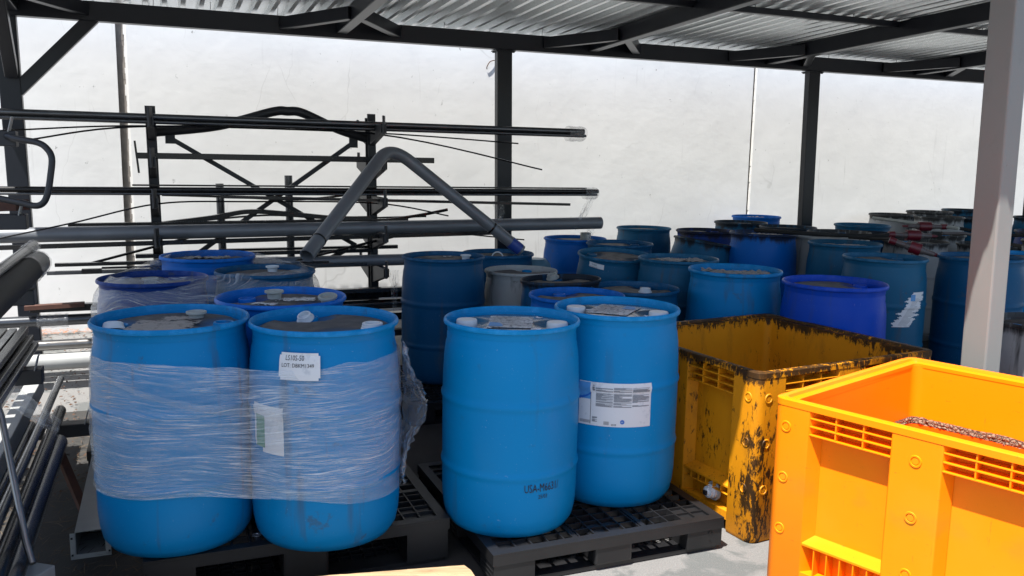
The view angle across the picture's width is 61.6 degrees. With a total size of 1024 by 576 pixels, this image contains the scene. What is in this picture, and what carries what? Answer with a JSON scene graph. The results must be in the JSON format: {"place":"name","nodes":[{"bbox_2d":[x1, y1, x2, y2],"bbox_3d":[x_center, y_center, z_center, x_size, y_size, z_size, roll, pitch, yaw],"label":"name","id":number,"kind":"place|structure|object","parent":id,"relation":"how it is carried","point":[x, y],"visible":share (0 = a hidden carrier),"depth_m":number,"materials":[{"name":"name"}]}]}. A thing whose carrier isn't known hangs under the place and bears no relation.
{"place":"outdoors","nodes":[
{"label":"outdoors","id":0,"kind":"place"},
{"bbox_2d":[0,436,278,575],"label":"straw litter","id":1,"kind":"object","parent":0,"point":[116,565],"visible":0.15,"depth_m":3.80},
{"bbox_2d":[0,319,928,575],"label":"ground","id":2,"kind":"structure","parent":0,"point":[731,555],"depth_m":3.81,"materials":[{"name":"concrete"}]},
{"bbox_2d":[0,116,92,575],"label":"cantilever rack","id":3,"kind":"object","parent":2,"relation":"on","point":[32,375],"visible":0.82,"depth_m":3.95,"materials":[{"name":"metal"}]},
{"bbox_2d":[0,421,35,501],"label":"steel pipe","id":4,"kind":"object","parent":3,"relation":"on","point":[17,455],"visible":0.71,"depth_m":3.86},
{"bbox_2d":[0,382,43,480],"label":"square tube","id":5,"kind":"object","parent":4,"relation":"on","point":[18,416],"visible":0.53,"depth_m":4.16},
{"bbox_2d":[0,341,38,405],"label":"square tube","id":6,"kind":"object","parent":3,"relation":"on","point":[12,379],"visible":0.8,"depth_m":3.77,"materials":[{"name":"metal"}]},
{"bbox_2d":[0,335,33,388],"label":"square tube","id":7,"kind":"object","parent":6,"relation":"on","point":[9,366],"visible":0.84,"depth_m":3.86,"materials":[{"name":"black metal"}]},
{"bbox_2d":[0,251,49,318],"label":"wrapped tube","id":8,"kind":"object","parent":3,"relation":"on","point":[19,280],"visible":0.96,"depth_m":3.55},
{"bbox_2d":[0,241,38,277],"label":"wrapped tube","id":9,"kind":"object","parent":8,"relation":"on","point":[9,263],"visible":0.97,"depth_m":3.85,"materials":[{"name":"metal"}]},
{"bbox_2d":[0,133,55,208],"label":"bent tube","id":10,"kind":"object","parent":3,"relation":"hanging from","point":[48,150],"visible":1,"depth_m":3.89,"materials":[{"name":"black paint"}]},
{"bbox_2d":[0,376,63,529],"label":"steel pipe","id":11,"kind":"object","parent":3,"relation":"on","point":[7,498],"visible":0.94,"depth_m":3.67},
{"bbox_2d":[0,405,65,575],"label":"steel pipe","id":12,"kind":"object","parent":3,"relation":"on","point":[10,538],"visible":0.92,"depth_m":3.49,"materials":[{"name":"metal"}]},
{"bbox_2d":[6,435,67,575],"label":"steel pipe","id":13,"kind":"object","parent":3,"relation":"on","point":[19,565],"visible":0.65,"depth_m":3.43,"materials":[{"name":"metal"}]},
{"bbox_2d":[0,403,35,565],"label":"steel rod","id":14,"kind":"object","parent":13,"relation":"on","point":[27,546],"visible":1,"depth_m":3.07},
{"bbox_2d":[4,334,92,493],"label":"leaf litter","id":15,"kind":"object","parent":2,"relation":"on","point":[65,413],"visible":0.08,"depth_m":5.82,"materials":[{"name":"plant"}]},
{"bbox_2d":[44,415,82,511],"bbox_3d":[-2.156,0.871,4.155,0.551,0.412,0.036,9,12,44],"label":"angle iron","id":16,"kind":"object","parent":2,"relation":"on","point":[71,481],"visible":0.32,"depth_m":4.11,"materials":[{"name":"metal"}]},
{"bbox_2d":[86,431,93,468],"bbox_3d":[-1.935,0.834,5.234,1.100,0.148,1.100,-2,9,-22],"label":"plastic pallet","id":17,"kind":"object","parent":2,"relation":"on","point":[90,452],"visible":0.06,"depth_m":4.54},
{"bbox_2d":[95,270,208,314],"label":"plastic drum","id":18,"kind":"object","parent":17,"relation":"on","point":[127,290],"visible":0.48,"depth_m":4.63,"materials":[{"name":"plastic"}]},
{"bbox_2d":[159,250,255,303],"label":"plastic drum","id":19,"kind":"object","parent":17,"relation":"on","point":[208,262],"visible":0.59,"depth_m":5.31,"materials":[{"name":"blue plastic"}]},
{"bbox_2d":[214,264,314,304],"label":"plastic drum","id":20,"kind":"object","parent":17,"relation":"on","point":[283,275],"visible":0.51,"depth_m":5.01,"materials":[{"name":"plastic"}]},
{"bbox_2d":[69,456,111,559],"bbox_3d":[-2.062,0.985,4.312,0.156,0.123,1.457,-2,9,-22],"label":"cable duct","id":21,"kind":"object","parent":2,"relation":"on","point":[88,519],"visible":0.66,"depth_m":3.77,"materials":[{"name":"black"}]},
{"bbox_2d":[215,184,226,248],"bbox_3d":[-2.445,-0.145,7.279,0.087,1.471,0.066,1,8,0],"label":"pipe post","id":22,"kind":"object","parent":2,"relation":"on","point":[220,206],"visible":0.13,"depth_m":7.18,"materials":[{"name":"metal"}]},
{"bbox_2d":[144,106,398,363],"bbox_3d":[-1.940,-0.396,6.897,1.778,2.099,1.300,-2,9,-22],"label":"cantilever rack","id":23,"kind":"object","parent":2,"relation":"on","point":[375,275],"visible":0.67,"depth_m":6.78,"materials":[{"name":"metal"}]},
{"bbox_2d":[26,351,90,370],"bbox_3d":[-3.022,0.520,6.345,2.500,0.123,0.124,-2,9,-22],"label":"steel pipe","id":24,"kind":"object","parent":23,"relation":"on","point":[64,360],"visible":0.12,"depth_m":6.20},
{"bbox_2d":[36,338,92,350],"bbox_3d":[-2.978,0.398,6.355,2.400,0.075,0.076,-2,9,-22],"label":"steel pipe","id":25,"kind":"object","parent":24,"relation":"on","point":[64,344],"visible":0.21,"depth_m":6.22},
{"bbox_2d":[92,239,186,261],"bbox_3d":[-2.649,-0.323,6.469,0.956,0.264,0.020,-3,9,-24],"label":"steel rod","id":26,"kind":"object","parent":23,"relation":"on","point":[125,254],"visible":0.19,"depth_m":6.38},
{"bbox_2d":[0,298,401,328],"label":"steel pipe","id":27,"kind":"object","parent":23,"relation":"on","point":[46,320],"visible":0.23,"depth_m":6.19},
{"bbox_2d":[30,291,401,312],"bbox_3d":[-2.131,0.094,6.633,2.800,0.050,0.070,-2,9,-22],"label":"channel bar","id":28,"kind":"object","parent":27,"relation":"on","point":[88,306],"visible":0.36,"depth_m":6.92,"materials":[{"name":"black metal"}]},
{"bbox_2d":[24,301,84,310],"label":"copper bar","id":29,"kind":"object","parent":28,"relation":"on","point":[54,306],"visible":0.93,"depth_m":6.12,"materials":[{"name":"metal"}]},
{"bbox_2d":[334,286,401,293],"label":"channel bar","id":30,"kind":"object","parent":28,"relation":"on","point":[372,289],"depth_m":6.88,"materials":[{"name":"metal"}]},
{"bbox_2d":[47,262,366,274],"bbox_3d":[-2.221,-0.150,6.470,2.270,0.028,0.050,-2,9,-22],"label":"channel bar","id":31,"kind":"object","parent":23,"relation":"on","point":[74,272],"visible":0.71,"depth_m":6.25,"materials":[{"name":"metal"}]},
{"bbox_2d":[81,261,328,273],"bbox_3d":[-2.258,-0.158,6.454,1.750,0.043,0.056,-2,9,-22],"label":"taped bar","id":32,"kind":"object","parent":31,"relation":"on","point":[93,271],"visible":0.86,"depth_m":6.25,"materials":[{"name":"black metal"}]},
{"bbox_2d":[0,201,448,238],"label":"steel rod","id":33,"kind":"object","parent":23,"relation":"on","point":[199,201],"visible":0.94,"depth_m":6.33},
{"bbox_2d":[68,218,407,226],"bbox_3d":[-2.053,-0.517,6.722,2.540,0.037,0.050,-2,9,-22],"label":"channel bar","id":34,"kind":"object","parent":23,"relation":"on","point":[207,222],"visible":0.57,"depth_m":6.61,"materials":[{"name":"black metal"}]},
{"bbox_2d":[0,231,490,249],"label":"flat bar","id":35,"kind":"object","parent":23,"relation":"on","point":[183,242],"visible":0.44,"depth_m":6.48,"materials":[{"name":"black metal"}]},
{"bbox_2d":[135,248,372,257],"bbox_3d":[-1.992,-0.277,6.784,1.800,0.034,0.060,-2,9,-22],"label":"channel bar","id":36,"kind":"object","parent":23,"relation":"on","point":[265,252],"visible":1,"depth_m":6.83,"materials":[{"name":"black metal"}]},
{"bbox_2d":[0,125,518,143],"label":"steel rod","id":37,"kind":"object","parent":23,"relation":"on","point":[255,128],"visible":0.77,"depth_m":6.61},
{"bbox_2d":[160,209,371,221],"bbox_3d":[-1.923,-0.563,6.822,1.623,0.126,0.050,-2,9,-22],"label":"warped bar","id":38,"kind":"object","parent":23,"relation":"attached to","point":[255,211],"visible":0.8,"depth_m":6.76,"materials":[{"name":"black metal"}]},
{"bbox_2d":[150,254,403,267],"bbox_3d":[-1.791,-0.197,6.748,1.940,0.096,0.094,-2,9,-22],"label":"steel pipe","id":39,"kind":"object","parent":23,"relation":"on","point":[381,259],"visible":0.46,"depth_m":6.91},
{"bbox_2d":[55,255,337,266],"bbox_3d":[-2.340,-0.207,6.544,2.030,0.028,0.050,-2,9,-22],"label":"channel bar","id":40,"kind":"object","parent":39,"relation":"on","point":[73,264],"visible":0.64,"depth_m":6.26,"materials":[{"name":"black metal"}]},
{"bbox_2d":[134,141,433,172],"bbox_3d":[-1.720,-1.012,6.759,2.297,0.236,0.060,-2,9,-22],"label":"square tube","id":41,"kind":"object","parent":23,"relation":"on","point":[192,156],"visible":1,"depth_m":6.64,"materials":[{"name":"black metal"}]},
{"bbox_2d":[34,125,541,169],"bbox_3d":[-1.851,-1.076,6.564,4.563,0.317,0.013,-2,9,-22],"label":"steel rod","id":42,"kind":"object","parent":23,"relation":"on","point":[287,128],"visible":0.9,"depth_m":6.54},
{"bbox_2d":[0,108,585,137],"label":"tube bundle","id":43,"kind":"object","parent":23,"relation":"on","point":[79,116],"visible":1,"depth_m":6.53,"materials":[{"name":"black metal"}]},
{"bbox_2d":[0,186,598,195],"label":"tube bundle","id":44,"kind":"object","parent":23,"relation":"on","point":[25,190],"visible":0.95,"depth_m":6.60,"materials":[{"name":"metal"}]},
{"bbox_2d":[132,184,586,188],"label":"flat bar","id":45,"kind":"object","parent":44,"relation":"on","point":[349,186],"visible":0.93,"depth_m":6.89,"materials":[{"name":"black metal"}]},
{"bbox_2d":[0,217,602,242],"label":"steel pipe","id":46,"kind":"object","parent":23,"relation":"on","point":[115,233],"visible":0.93,"depth_m":6.65,"materials":[{"name":"metal"}]},
{"bbox_2d":[218,244,397,250],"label":"channel bar","id":47,"kind":"object","parent":23,"relation":"on","point":[394,246],"visible":0.5,"depth_m":7.00,"materials":[{"name":"black metal"}]},
{"bbox_2d":[295,238,391,260],"bbox_3d":[-1.316,-0.322,6.909,1.056,0.251,0.039,-3,9,-25],"label":"steel rod","id":48,"kind":"object","parent":23,"relation":"on","point":[342,249],"visible":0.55,"depth_m":6.88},
{"bbox_2d":[220,195,570,205],"bbox_3d":[-0.834,-0.702,6.919,2.880,0.087,0.040,-2,9,-22],"label":"flat bar","id":49,"kind":"object","parent":23,"relation":"on","point":[376,200],"visible":1,"depth_m":6.84,"materials":[{"name":"black metal"}]},
{"bbox_2d":[284,175,294,256],"bbox_3d":[-1.897,-0.189,7.388,0.088,1.546,0.066,1,8,0],"label":"pipe post","id":50,"kind":"object","parent":2,"relation":"on","point":[288,179],"visible":0.27,"depth_m":7.29,"materials":[{"name":"metal"}]},
{"bbox_2d":[143,456,449,575],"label":"plastic pallet","id":51,"kind":"object","parent":2,"relation":"on","point":[418,528],"visible":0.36,"depth_m":3.58,"materials":[{"name":"plastic"}]},
{"bbox_2d":[87,304,252,557],"bbox_3d":[-1.338,0.546,3.415,0.604,0.884,0.604,1,8,0],"label":"plastic drum","id":52,"kind":"object","parent":51,"relation":"on","point":[168,501],"visible":0.96,"depth_m":3.18,"materials":[{"name":"blue plastic"}]},
{"bbox_2d":[214,286,345,349],"bbox_3d":[-1.068,0.467,4.010,0.604,0.875,0.604,1,8,0],"label":"plastic drum","id":53,"kind":"object","parent":51,"relation":"on","point":[253,301],"visible":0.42,"depth_m":3.99,"materials":[{"name":"plastic"}]},
{"bbox_2d":[248,306,400,551],"bbox_3d":[-0.756,0.551,3.487,0.604,0.874,0.609,1,8,0],"label":"plastic drum","id":54,"kind":"object","parent":51,"relation":"on","point":[357,384],"visible":0.97,"depth_m":3.25,"materials":[{"name":"plastic"}]},
{"bbox_2d":[89,346,401,498],"bbox_3d":[-1.138,0.477,3.600,1.159,0.601,1.235,-4,10,-31],"label":"stretch film","id":55,"kind":"object","parent":54,"relation":"attached to","point":[249,448],"visible":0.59,"depth_m":3.17,"materials":[{"name":"white"}]},
{"bbox_2d":[326,565,474,575],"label":"timber plank","id":56,"kind":"object","parent":2,"relation":"on","point":[461,570],"visible":1,"depth_m":3.19,"materials":[{"name":"brown wood"}]},
{"bbox_2d":[398,364,441,425],"bbox_3d":[-0.361,0.720,6.189,1.100,0.148,1.100,-2,9,-22],"label":"plastic pallet","id":57,"kind":"object","parent":2,"relation":"on","point":[420,404],"visible":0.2,"depth_m":5.62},
{"bbox_2d":[401,251,485,384],"bbox_3d":[-0.493,0.204,6.148,0.604,0.884,0.604,1,8,0],"label":"plastic drum","id":58,"kind":"object","parent":57,"relation":"on","point":[437,286],"visible":0.88,"depth_m":5.89,"materials":[{"name":"plastic"}]},
{"bbox_2d":[463,249,533,285],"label":"plastic drum","id":59,"kind":"object","parent":2,"relation":"on","point":[496,257],"visible":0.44,"depth_m":6.80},
{"bbox_2d":[300,147,524,261],"bbox_3d":[-0.779,-0.602,6.209,0.588,0.833,2.071,9,11,42],"label":"bent pipe","id":60,"kind":"object","parent":59,"relation":"on","point":[319,238],"visible":1,"depth_m":6.34,"materials":[{"name":"grey metal"}]},
{"bbox_2d":[0,0,1023,372],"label":"steel canopy","id":61,"kind":"object","parent":2,"relation":"on","point":[960,40],"visible":0.84,"depth_m":7.17,"materials":[{"name":"metal"}]},
{"bbox_2d":[484,265,557,305],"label":"plastic drum","id":62,"kind":"object","parent":2,"relation":"on","point":[503,285],"visible":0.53,"depth_m":6.22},
{"bbox_2d":[520,274,600,306],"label":"plastic drum","id":63,"kind":"object","parent":2,"relation":"on","point":[531,283],"visible":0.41,"depth_m":5.78,"materials":[{"name":"blue plastic"}]},
{"bbox_2d":[417,461,723,575],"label":"plastic pallet","id":64,"kind":"object","parent":2,"relation":"on","point":[601,537],"visible":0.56,"depth_m":3.72,"materials":[{"name":"plastic"}]},
{"bbox_2d":[441,306,579,537],"bbox_3d":[-0.008,0.566,3.756,0.604,0.892,0.604,1,8,0],"label":"plastic drum","id":65,"kind":"object","parent":64,"relation":"on","point":[510,390],"visible":1,"depth_m":3.51,"materials":[{"name":"blue"}]},
{"bbox_2d":[554,296,680,506],"bbox_3d":[0.484,0.524,4.088,0.604,0.893,0.606,1,8,0],"label":"plastic drum","id":66,"kind":"object","parent":64,"relation":"on","point":[628,376],"visible":0.93,"depth_m":3.83,"materials":[{"name":"plastic"}]},
{"bbox_2d":[529,287,625,308],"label":"plastic drum","id":67,"kind":"object","parent":2,"relation":"on","point":[549,297],"visible":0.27,"depth_m":5.37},
{"bbox_2d":[591,281,679,320],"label":"plastic drum","id":68,"kind":"object","parent":2,"relation":"on","point":[664,292],"visible":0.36,"depth_m":5.74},
{"bbox_2d":[616,225,670,252],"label":"plastic drum","id":69,"kind":"object","parent":2,"relation":"on","point":[658,237],"visible":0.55,"depth_m":9.04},
{"bbox_2d":[684,263,782,320],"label":"plastic drum","id":70,"kind":"object","parent":2,"relation":"on","point":[716,290],"visible":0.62,"depth_m":5.50,"materials":[{"name":"blue plastic"}]},
{"bbox_2d":[732,214,780,223],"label":"plastic drum","id":71,"kind":"object","parent":2,"relation":"on","point":[770,219],"visible":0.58,"depth_m":10.27,"materials":[{"name":"blue plastic"}]},
{"bbox_2d":[669,313,931,542],"bbox_3d":[1.322,0.661,4.599,1.214,0.798,1.157,-3,10,-28],"label":"pallet bin","id":72,"kind":"object","parent":2,"relation":"on","point":[738,375],"visible":0.43,"depth_m":4.17,"materials":[{"name":"yellow plastic"}]},
{"bbox_2d":[780,275,888,338],"bbox_3d":[1.947,0.462,5.281,0.630,1.017,0.630,1,8,0],"label":"plastic drum","id":73,"kind":"object","parent":2,"relation":"on","point":[854,304],"visible":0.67,"depth_m":4.99,"materials":[{"name":"plastic"}]},
{"bbox_2d":[807,229,871,240],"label":"plastic drum","id":74,"kind":"object","parent":2,"relation":"on","point":[838,231],"visible":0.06,"depth_m":8.50,"materials":[{"name":"black plastic"}]},
{"bbox_2d":[834,222,891,231],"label":"plastic drum","id":75,"kind":"object","parent":2,"relation":"on","point":[862,226],"visible":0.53,"depth_m":9.20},
{"bbox_2d":[868,212,915,231],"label":"plastic drum","id":76,"kind":"object","parent":2,"relation":"on","point":[896,227],"visible":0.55,"depth_m":11.09,"materials":[{"name":"white plastic"}]},
{"bbox_2d":[767,357,1023,575],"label":"pallet bin","id":77,"kind":"object","parent":2,"relation":"on","point":[909,466],"visible":1,"depth_m":3.30,"materials":[{"name":"yellow plastic"}]},
{"bbox_2d":[882,238,949,334],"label":"plastic drum","id":78,"kind":"object","parent":2,"relation":"on","point":[936,246],"visible":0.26,"depth_m":7.95,"materials":[{"name":"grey plastic"}]},
{"bbox_2d":[906,210,953,215],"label":"plastic drum","id":79,"kind":"object","parent":2,"relation":"on","point":[929,212],"visible":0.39,"depth_m":11.34,"materials":[{"name":"white plastic"}]},
{"bbox_2d":[912,215,964,231],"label":"plastic drum","id":80,"kind":"object","parent":2,"relation":"on","point":[958,221],"visible":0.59,"depth_m":10.47,"materials":[{"name":"white plastic"}]},
{"bbox_2d":[921,231,966,251],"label":"plastic drum","id":81,"kind":"object","parent":2,"relation":"on","point":[952,240],"visible":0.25,"depth_m":8.47,"materials":[{"name":"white plastic"}]},
{"bbox_2d":[941,208,972,215],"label":"plastic drum","id":82,"kind":"object","parent":2,"relation":"on","point":[962,212],"visible":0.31,"depth_m":11.57,"materials":[{"name":"blue plastic"}]},
{"bbox_2d":[956,241,1021,251],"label":"plastic drum","id":83,"kind":"object","parent":2,"relation":"on","point":[963,246],"visible":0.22,"depth_m":7.96,"materials":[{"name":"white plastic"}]},
{"bbox_2d":[902,222,1023,236],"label":"siphon pump","id":84,"kind":"object","parent":83,"relation":"on","point":[925,226],"visible":0.71,"depth_m":8.11,"materials":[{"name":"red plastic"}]},
{"bbox_2d":[872,216,959,229],"bbox_3d":[3.942,-0.638,8.423,0.032,0.067,0.950,-4,10,-29],"label":"suction tube","id":85,"kind":"object","parent":84,"relation":"attached to","point":[908,222],"visible":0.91,"depth_m":8.53,"materials":[{"name":"plastic"}]},
{"bbox_2d":[999,312,1023,376],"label":"plastic drum","id":86,"kind":"object","parent":2,"relation":"on","point":[1012,356],"visible":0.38,"depth_m":4.62,"materials":[{"name":"grey plastic"}]},
{"bbox_2d":[1011,215,1023,242],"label":"plastic drum","id":87,"kind":"object","parent":2,"relation":"on","point":[1018,222],"visible":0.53,"depth_m":10.78,"materials":[{"name":"teal plastic"}]},
{"bbox_3d":[1.083,0.595,7.198,1.100,0.148,1.100,-2,9,-22],"label":"plastic pallet","id":88,"kind":"object","parent":2,"relation":"on","visible":0},
{"bbox_2d":[576,247,648,281],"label":"plastic drum","id":89,"kind":"object","parent":88,"relation":"on","point":[611,264],"visible":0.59,"depth_m":6.49,"materials":[{"name":"plastic"}]},
{"bbox_2d":[586,239,653,253],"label":"plastic drum","id":90,"kind":"object","parent":88,"relation":"on","point":[644,246],"visible":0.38,"depth_m":7.59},
{"bbox_2d":[637,253,718,320],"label":"plastic drum","id":91,"kind":"object","parent":88,"relation":"on","point":[669,268],"visible":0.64,"depth_m":6.08,"materials":[{"name":"blue plastic"}]},
{"bbox_2d":[0,17,1023,332],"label":"boundary wall","id":92,"kind":"structure","parent":0,"point":[678,145],"depth_m":9.54,"materials":[{"name":"white paint"}]},
{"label":"square tube","id":93,"kind":"object","parent":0,"visible":0},
{"bbox_2d":[0,328,16,351],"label":"square tube","id":94,"kind":"object","parent":93,"relation":"on","point":[8,335],"visible":0.78,"depth_m":4.09,"materials":[{"name":"metal"}]},
{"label":"square tube","id":95,"kind":"object","parent":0,"visible":0},
{"bbox_2d":[0,326,28,369],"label":"square tube","id":96,"kind":"object","parent":95,"relation":"on","point":[12,344],"visible":1,"depth_m":3.96,"materials":[{"name":"black metal"}]},
{"bbox_3d":[0.540,0.435,8.207,1.100,0.148,1.100,-2,9,-22],"label":"plastic pallet","id":97,"kind":"object","parent":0,"visible":0},
{"bbox_2d":[543,232,605,273],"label":"plastic drum","id":98,"kind":"object","parent":97,"relation":"on","point":[560,255],"visible":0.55,"depth_m":7.78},
{"bbox_3d":[2.401,0.300,9.331,1.100,0.148,1.100,-2,9,-22],"label":"plastic pallet","id":99,"kind":"object","parent":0,"visible":0},
{"bbox_2d":[676,228,730,244],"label":"plastic drum","id":100,"kind":"object","parent":99,"relation":"on","point":[719,235],"visible":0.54,"depth_m":8.39,"materials":[{"name":"blue plastic"}]},
{"bbox_2d":[714,220,767,229],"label":"plastic drum","id":101,"kind":"object","parent":99,"relation":"on","point":[735,224],"visible":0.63,"depth_m":9.48,"materials":[{"name":"teal plastic"}]},
{"bbox_2d":[759,224,817,230],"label":"plastic drum","id":102,"kind":"object","parent":99,"relation":"on","point":[787,227],"visible":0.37,"depth_m":9.17,"materials":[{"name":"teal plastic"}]},
{"bbox_3d":[2.054,0.490,8.017,1.100,0.148,1.100,-2,9,-22],"label":"plastic pallet","id":103,"kind":"object","parent":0,"visible":0},
{"bbox_2d":[671,235,730,262],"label":"plastic drum","id":104,"kind":"object","parent":103,"relation":"on","point":[689,245],"visible":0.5,"depth_m":7.61,"materials":[{"name":"teal plastic"}]},
{"bbox_2d":[729,229,797,301],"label":"plastic drum","id":105,"kind":"object","parent":103,"relation":"on","point":[752,247],"visible":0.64,"depth_m":7.40,"materials":[{"name":"blue plastic"}]},
{"bbox_2d":[796,235,858,274],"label":"plastic drum","id":106,"kind":"object","parent":103,"relation":"on","point":[802,247],"visible":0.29,"depth_m":7.61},
{"bbox_3d":[2.627,0.662,6.935,1.100,0.148,1.100,-2,9,-22],"label":"plastic pallet","id":107,"kind":"object","parent":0,"visible":0},
{"bbox_2d":[805,239,882,275],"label":"plastic drum","id":108,"kind":"object","parent":107,"relation":"on","point":[824,257],"visible":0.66,"depth_m":6.98,"materials":[{"name":"blue plastic"}]},
{"bbox_2d":[754,228,936,241],"bbox_3d":[2.842,-0.438,7.238,1.526,0.112,0.334,2,9,5],"label":"siphon pump","id":109,"kind":"object","parent":108,"relation":"on","point":[912,235],"visible":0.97,"depth_m":7.26,"materials":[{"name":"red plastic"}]},
{"bbox_2d":[841,252,928,346],"bbox_3d":[2.720,0.218,6.346,0.604,0.911,0.605,1,8,0],"label":"plastic drum","id":110,"kind":"object","parent":107,"relation":"on","point":[904,276],"visible":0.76,"depth_m":6.06,"materials":[{"name":"plastic"}]},
{"bbox_2d":[928,252,1023,365],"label":"plastic drum","id":111,"kind":"object","parent":107,"relation":"on","point":[945,337],"visible":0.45,"depth_m":6.21,"materials":[{"name":"plastic"}]},
{"bbox_2d":[848,236,938,257],"bbox_3d":[2.913,-0.351,6.739,0.284,0.144,0.874,-3,9,-23],"label":"siphon pump","id":112,"kind":"object","parent":111,"relation":"on","point":[914,248],"visible":0.99,"depth_m":6.46,"materials":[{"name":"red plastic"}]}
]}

